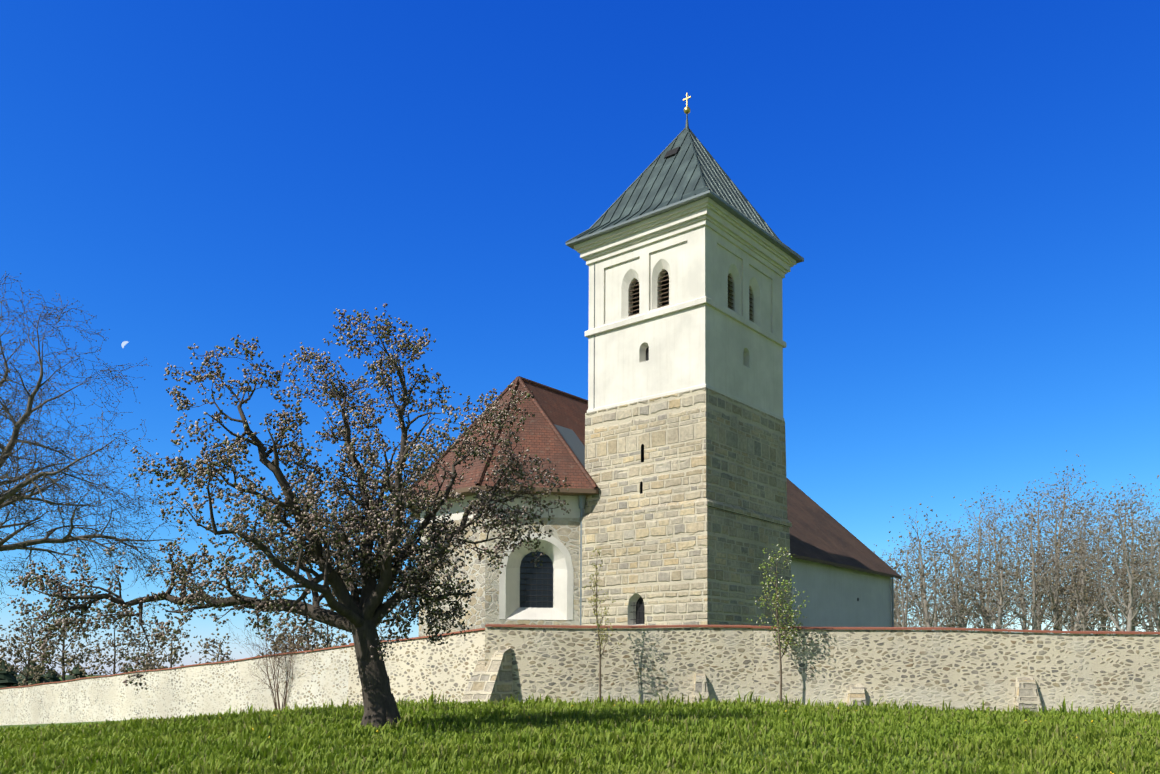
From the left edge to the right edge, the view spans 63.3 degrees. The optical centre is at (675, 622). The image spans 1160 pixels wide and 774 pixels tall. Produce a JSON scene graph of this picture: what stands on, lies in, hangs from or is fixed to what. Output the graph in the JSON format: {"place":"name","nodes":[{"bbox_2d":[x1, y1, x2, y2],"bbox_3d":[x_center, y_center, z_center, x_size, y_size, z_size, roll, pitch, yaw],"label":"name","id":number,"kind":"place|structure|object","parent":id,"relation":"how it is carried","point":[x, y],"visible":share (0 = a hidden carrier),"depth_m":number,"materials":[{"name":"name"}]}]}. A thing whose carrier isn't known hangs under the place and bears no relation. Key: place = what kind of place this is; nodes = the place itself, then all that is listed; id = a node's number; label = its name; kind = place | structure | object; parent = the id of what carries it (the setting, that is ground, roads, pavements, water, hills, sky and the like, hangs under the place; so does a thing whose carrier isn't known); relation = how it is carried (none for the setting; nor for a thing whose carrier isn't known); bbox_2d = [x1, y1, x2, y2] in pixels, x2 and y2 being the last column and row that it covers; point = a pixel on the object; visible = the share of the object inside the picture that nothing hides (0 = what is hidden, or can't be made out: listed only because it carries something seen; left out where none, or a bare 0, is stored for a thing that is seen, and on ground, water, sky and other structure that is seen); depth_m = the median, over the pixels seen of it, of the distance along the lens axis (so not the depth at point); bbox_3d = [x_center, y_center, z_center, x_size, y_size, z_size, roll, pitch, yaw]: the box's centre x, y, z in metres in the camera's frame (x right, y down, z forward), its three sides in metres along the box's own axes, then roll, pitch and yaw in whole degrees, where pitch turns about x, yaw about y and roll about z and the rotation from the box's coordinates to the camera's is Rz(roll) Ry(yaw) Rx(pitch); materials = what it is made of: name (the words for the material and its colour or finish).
{"place":"outdoors","nodes":[
{"label":"outdoors","id":0,"kind":"place"},
{"bbox_2d":[0,675,1159,773],"bbox_3d":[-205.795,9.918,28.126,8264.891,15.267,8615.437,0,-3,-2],"label":"ground","id":1,"kind":"structure","parent":0,"point":[77,723],"depth_m":12.00,"materials":[{"name":"green plant"}]},
{"bbox_2d":[0,659,132,687],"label":"bushes","id":2,"kind":"object","parent":1,"relation":"on","point":[8,679],"visible":0.1,"depth_m":89.29,"materials":[{"name":"green plant"}]},
{"bbox_2d":[0,271,205,632],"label":"bare tree","id":3,"kind":"object","parent":1,"relation":"on","point":[7,495],"visible":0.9,"depth_m":17.36,"materials":[{"name":"brown plant"}]},
{"bbox_2d":[218,597,331,710],"bbox_3d":[-13.003,1.003,30.431,3.690,4.058,3.466,0,-3,-2],"label":"bare shrub","id":4,"kind":"object","parent":1,"relation":"on","point":[278,674],"visible":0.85,"depth_m":30.39,"materials":[{"name":"brown plant"}]},
{"bbox_2d":[14,311,565,729],"bbox_3d":[-5.410,-1.308,13.831,5.651,6.094,5.954,-2,-4,35],"label":"apple tree","id":5,"kind":"object","parent":1,"relation":"on","point":[355,615],"visible":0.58,"depth_m":13.14,"materials":[{"name":"brown plant"}]},
{"bbox_2d":[6,303,570,690],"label":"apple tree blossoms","id":6,"kind":"object","parent":5,"relation":"attached to","point":[348,509],"visible":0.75,"depth_m":13.08,"materials":[{"name":"brown plant"}]},
{"bbox_2d":[60,705,1113,773],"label":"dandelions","id":7,"kind":"object","parent":1,"relation":"on","point":[377,731],"visible":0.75,"depth_m":15.01,"materials":[{"name":"yellow"}]},
{"bbox_2d":[591,554,621,701],"bbox_3d":[-1.819,0.143,23.060,0.666,3.886,0.960,-1,-3,26],"label":"young tree","id":8,"kind":"object","parent":1,"relation":"on","point":[599,649],"visible":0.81,"depth_m":23.07,"materials":[{"name":"green plant"}]},
{"bbox_2d":[584,548,620,654],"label":"leaves","id":9,"kind":"object","parent":8,"relation":"attached to","point":[604,613],"visible":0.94,"depth_m":23.00,"materials":[{"name":"green plant"}]},
{"bbox_2d":[460,647,1042,711],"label":"wall buttresses","id":10,"kind":"structure","parent":1,"relation":"on","point":[492,679],"depth_m":23.52,"materials":[{"name":"beige stone"}]},
{"bbox_2d":[753,550,806,703],"bbox_3d":[2.768,0.141,23.766,1.424,4.087,1.026,1,-3,-24],"label":"young tree","id":11,"kind":"object","parent":1,"relation":"on","point":[778,636],"visible":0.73,"depth_m":23.69,"materials":[{"name":"green plant"}]},
{"bbox_2d":[747,544,809,656],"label":"sapling leaves","id":12,"kind":"object","parent":11,"relation":"attached to","point":[774,595],"visible":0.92,"depth_m":23.74,"materials":[{"name":"green plant"}]},
{"bbox_2d":[883,470,1159,634],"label":"bare trees","id":13,"kind":"object","parent":1,"relation":"on","point":[1130,618],"visible":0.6,"depth_m":62.96,"materials":[{"name":"brown plant"}]},
{"bbox_2d":[873,450,1159,633],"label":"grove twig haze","id":14,"kind":"object","parent":13,"relation":"attached to","point":[988,593],"visible":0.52,"depth_m":63.58,"materials":[{"name":"brown plant"}]},
{"bbox_2d":[0,0,1159,674],"label":"sky","id":15,"kind":"structure","parent":0,"point":[967,192],"materials":[{"name":"blue"}]},
{"bbox_2d":[419,493,891,636],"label":"church wall","id":16,"kind":"structure","parent":0,"point":[521,589],"depth_m":32.65,"materials":[{"name":"white paint"}]},
{"bbox_2d":[409,376,900,626],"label":"church roof","id":17,"kind":"structure","parent":16,"relation":"on","point":[554,430],"depth_m":34.87,"materials":[{"name":"brown tile"}]},
{"bbox_2d":[565,93,803,628],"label":"church tower","id":18,"kind":"structure","parent":0,"point":[688,256],"depth_m":31.41,"materials":[{"name":"beige stone"}]},
{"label":"churchyard ground","id":19,"kind":"structure","parent":0,"visible":0},
{"bbox_2d":[0,644,353,725],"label":"perimeter wall","id":20,"kind":"structure","parent":19,"relation":"on","point":[207,688],"depth_m":35.36,"materials":[{"name":"beige stone"}]},
{"bbox_2d":[0,590,412,687],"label":"background trees","id":21,"kind":"object","parent":19,"relation":"on","point":[67,660],"visible":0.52,"depth_m":69.34,"materials":[{"name":"brown plant"}]},
{"bbox_2d":[348,624,525,706],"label":"perimeter wall","id":22,"kind":"structure","parent":19,"relation":"on","point":[417,668],"depth_m":25.73,"materials":[{"name":"beige stone"}]},
{"bbox_2d":[485,624,753,704],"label":"perimeter wall","id":23,"kind":"structure","parent":19,"relation":"on","point":[648,662],"depth_m":23.88,"materials":[{"name":"beige stone"}]},
{"bbox_2d":[724,626,1149,714],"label":"perimeter wall","id":24,"kind":"structure","parent":19,"relation":"on","point":[971,667],"depth_m":24.12,"materials":[{"name":"beige stone"}]},
{"bbox_2d":[1147,632,1159,713],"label":"perimeter wall","id":25,"kind":"structure","parent":19,"relation":"on","point":[1153,645],"depth_m":24.02,"materials":[{"name":"beige stone"}]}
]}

